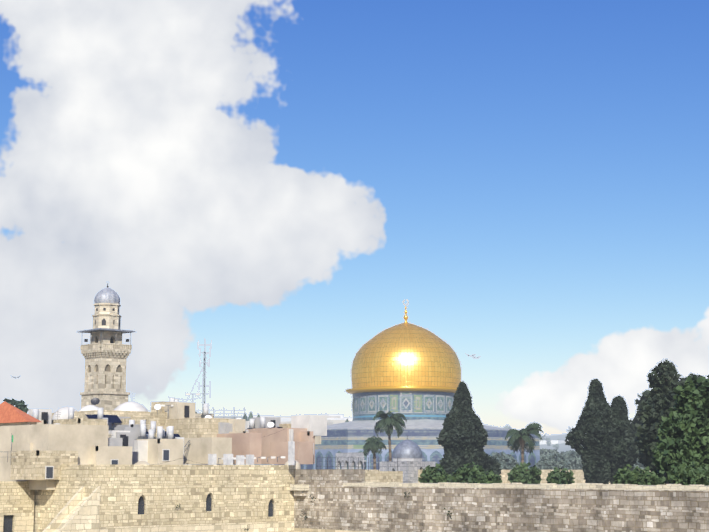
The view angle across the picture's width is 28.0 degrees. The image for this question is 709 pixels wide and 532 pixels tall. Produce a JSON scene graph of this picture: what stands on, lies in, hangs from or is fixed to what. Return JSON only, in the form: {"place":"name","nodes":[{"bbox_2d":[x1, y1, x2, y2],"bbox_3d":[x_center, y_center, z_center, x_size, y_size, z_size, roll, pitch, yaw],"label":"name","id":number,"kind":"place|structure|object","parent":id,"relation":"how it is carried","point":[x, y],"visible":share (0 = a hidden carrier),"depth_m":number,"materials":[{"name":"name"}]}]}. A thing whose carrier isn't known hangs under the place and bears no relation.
{"place":"outdoors","nodes":[
{"label":"outdoors","id":0,"kind":"place"},
{"bbox_2d":[192,417,271,464],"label":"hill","id":1,"kind":"structure","parent":0,"point":[233,464],"depth_m":351.74,"materials":[{"name":"beige"}]},
{"bbox_2d":[184,414,573,464],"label":"buildings","id":2,"kind":"structure","parent":1,"relation":"on","point":[333,419],"depth_m":615.26,"materials":[{"name":"white"}]},
{"bbox_2d":[0,0,708,435],"label":"sky","id":3,"kind":"structure","parent":0,"point":[270,183],"materials":[{"name":"blue"}]},
{"bbox_2d":[274,300,539,469],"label":"dome of the rock body","id":4,"kind":"structure","parent":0,"point":[424,410],"depth_m":263.36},
{"bbox_2d":[351,323,460,387],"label":"dome","id":5,"kind":"structure","parent":4,"relation":"on","point":[405,354],"depth_m":271.42,"materials":[{"name":"gold metal"}]},
{"bbox_2d":[365,470,609,483],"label":"esplanade ground","id":6,"kind":"structure","parent":0,"point":[578,476],"depth_m":209.03,"materials":[{"name":"stone"}]},
{"bbox_2d":[77,281,135,409],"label":"minaret","id":7,"kind":"object","parent":6,"relation":"on","point":[105,352],"visible":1,"depth_m":180.71,"materials":[{"name":"stone"}]},
{"bbox_2d":[336,452,370,469],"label":"arcade","id":8,"kind":"object","parent":6,"relation":"on","point":[347,459],"visible":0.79,"depth_m":225.64,"materials":[{"name":"grey stone"}]},
{"bbox_2d":[317,457,402,482],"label":"parapet wall","id":9,"kind":"structure","parent":6,"relation":"on","point":[378,476],"depth_m":156.65,"materials":[{"name":"stone"}]},
{"bbox_2d":[363,436,386,469],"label":"palm","id":10,"kind":"object","parent":6,"relation":"on","point":[372,444],"visible":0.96,"depth_m":218.01,"materials":[{"name":"green plant"}]},
{"bbox_2d":[372,411,406,460],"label":"palm","id":11,"kind":"object","parent":6,"relation":"on","point":[386,423],"visible":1,"depth_m":221.81,"materials":[{"name":"green plant"}]},
{"bbox_2d":[380,435,434,482],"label":"domed shrine","id":12,"kind":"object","parent":6,"relation":"on","point":[407,453],"visible":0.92,"depth_m":199.97,"materials":[{"name":"grey stone"}]},
{"bbox_2d":[418,463,450,482],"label":"shrub","id":13,"kind":"object","parent":6,"relation":"on","point":[428,475],"visible":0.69,"depth_m":157.57,"materials":[{"name":"green plant"}]},
{"bbox_2d":[450,462,484,482],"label":"shrub","id":14,"kind":"object","parent":6,"relation":"on","point":[464,474],"visible":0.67,"depth_m":155.12,"materials":[{"name":"green plant"}]},
{"bbox_2d":[436,381,501,482],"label":"cypress tree","id":15,"kind":"object","parent":6,"relation":"on","point":[462,438],"visible":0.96,"depth_m":190.92,"materials":[{"name":"green plant"}]},
{"bbox_2d":[475,469,501,483],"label":"shrub","id":16,"kind":"object","parent":6,"relation":"on","point":[489,478],"visible":0.79,"depth_m":151.47,"materials":[{"name":"green plant"}]},
{"bbox_2d":[490,451,518,469],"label":"hazy tree","id":17,"kind":"object","parent":6,"relation":"on","point":[507,461],"visible":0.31,"depth_m":253.25,"materials":[{"name":"green plant"}]},
{"bbox_2d":[504,422,542,463],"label":"palm","id":18,"kind":"object","parent":6,"relation":"on","point":[520,439],"visible":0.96,"depth_m":209.15,"materials":[{"name":"green plant"}]},
{"bbox_2d":[507,462,541,483],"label":"shrub","id":19,"kind":"object","parent":6,"relation":"on","point":[523,473],"visible":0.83,"depth_m":169.26,"materials":[{"name":"green plant"}]},
{"bbox_2d":[540,448,562,456],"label":"hazy tree","id":20,"kind":"object","parent":6,"relation":"on","point":[544,452],"visible":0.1,"depth_m":321.62,"materials":[{"name":"green plant"}]},
{"bbox_2d":[536,453,571,469],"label":"hazy tree","id":21,"kind":"object","parent":6,"relation":"on","point":[551,462],"visible":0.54,"depth_m":261.46,"materials":[{"name":"green plant"}]},
{"bbox_2d":[546,467,574,483],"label":"shrub","id":22,"kind":"object","parent":6,"relation":"on","point":[557,476],"visible":0.79,"depth_m":162.01,"materials":[{"name":"green plant"}]},
{"bbox_2d":[564,451,582,469],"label":"hazy tree","id":23,"kind":"object","parent":6,"relation":"on","point":[574,458],"visible":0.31,"depth_m":289.05,"materials":[{"name":"green plant"}]},
{"bbox_2d":[564,378,616,483],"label":"cypress tree","id":24,"kind":"object","parent":6,"relation":"on","point":[593,447],"visible":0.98,"depth_m":183.21,"materials":[{"name":"green plant"}]},
{"bbox_2d":[604,396,639,483],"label":"cypress tree","id":25,"kind":"object","parent":6,"relation":"on","point":[625,451],"visible":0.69,"depth_m":184.03,"materials":[{"name":"green plant"}]},
{"bbox_2d":[613,464,643,484],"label":"shrub","id":26,"kind":"object","parent":6,"relation":"on","point":[624,476],"visible":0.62,"depth_m":142.91,"materials":[{"name":"green plant"}]},
{"bbox_2d":[633,458,644,469],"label":"hazy tree","id":27,"kind":"object","parent":6,"relation":"on","point":[640,465],"visible":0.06,"depth_m":247.44,"materials":[{"name":"green plant"}]},
{"bbox_2d":[629,389,650,458],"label":"tree","id":28,"kind":"object","parent":6,"relation":"on","point":[635,422],"visible":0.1,"depth_m":197.55,"materials":[{"name":"green plant"}]},
{"bbox_2d":[636,466,665,484],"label":"shrub","id":29,"kind":"object","parent":6,"relation":"on","point":[649,477],"visible":0.81,"depth_m":140.65,"materials":[{"name":"green plant"}]},
{"bbox_2d":[634,391,676,479],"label":"broad tree","id":30,"kind":"object","parent":6,"relation":"on","point":[655,409],"visible":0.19,"depth_m":157.82,"materials":[{"name":"green plant"}]},
{"bbox_2d":[637,359,682,483],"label":"tall tree","id":31,"kind":"object","parent":6,"relation":"on","point":[663,377],"visible":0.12,"depth_m":165.15,"materials":[{"name":"green plant"}]},
{"bbox_2d":[651,375,708,485],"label":"pine tree","id":32,"kind":"object","parent":6,"relation":"on","point":[686,435],"visible":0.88,"depth_m":140.52,"materials":[{"name":"green plant"}]},
{"bbox_2d":[666,460,708,485],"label":"shrub","id":33,"kind":"object","parent":6,"relation":"on","point":[684,473],"visible":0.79,"depth_m":131.99,"materials":[{"name":"green plant"}]},
{"bbox_2d":[678,373,702,384],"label":"tree","id":34,"kind":"object","parent":6,"relation":"on","point":[683,379],"depth_m":192.27,"materials":[{"name":"green plant"}]},
{"bbox_2d":[540,433,585,452],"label":"buildings","id":35,"kind":"structure","parent":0,"point":[563,447],"depth_m":835.83,"materials":[{"name":"white"}]},
{"bbox_2d":[3,398,571,449],"bbox_3d":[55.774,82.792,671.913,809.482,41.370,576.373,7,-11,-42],"label":"trees","id":36,"kind":"object","parent":35,"relation":"on","point":[21,405],"visible":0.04,"depth_m":396.51,"materials":[{"name":"green plant"}]},
{"label":"ground","id":37,"kind":"structure","parent":0,"visible":0},
{"bbox_2d":[0,401,320,531],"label":"buildings","id":38,"kind":"structure","parent":37,"relation":"on","point":[79,512],"depth_m":143.04,"materials":[{"name":"beige stone"}]},
{"bbox_2d":[7,397,313,479],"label":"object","id":39,"kind":"object","parent":38,"relation":"on","point":[36,465],"visible":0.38,"depth_m":141.14,"materials":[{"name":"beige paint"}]},
{"bbox_2d":[17,398,326,450],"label":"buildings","id":40,"kind":"structure","parent":38,"relation":"on","point":[128,436],"depth_m":162.15,"materials":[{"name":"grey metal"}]},
{"bbox_2d":[198,341,211,414],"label":"antenna mast","id":41,"kind":"object","parent":38,"relation":"on","point":[204,366],"visible":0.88,"depth_m":170.20,"materials":[{"name":"grey metal"}]},
{"bbox_2d":[33,464,294,531],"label":"stone wall","id":42,"kind":"structure","parent":37,"relation":"on","point":[208,498],"depth_m":138.59,"materials":[{"name":"beige stone"}]},
{"bbox_2d":[10,393,300,468],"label":"rooftop furniture","id":43,"kind":"object","parent":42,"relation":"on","point":[227,459],"visible":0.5,"depth_m":156.65,"materials":[{"name":"grey metal"}]},
{"bbox_2d":[290,469,708,531],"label":"stone wall","id":44,"kind":"structure","parent":37,"relation":"on","point":[349,500],"depth_m":127.89,"materials":[{"name":"stone"}]},
{"bbox_2d":[175,492,451,530],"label":"wall plants","id":45,"kind":"object","parent":44,"relation":"attached to","point":[305,517],"depth_m":142.47,"materials":[{"name":"green plant"}]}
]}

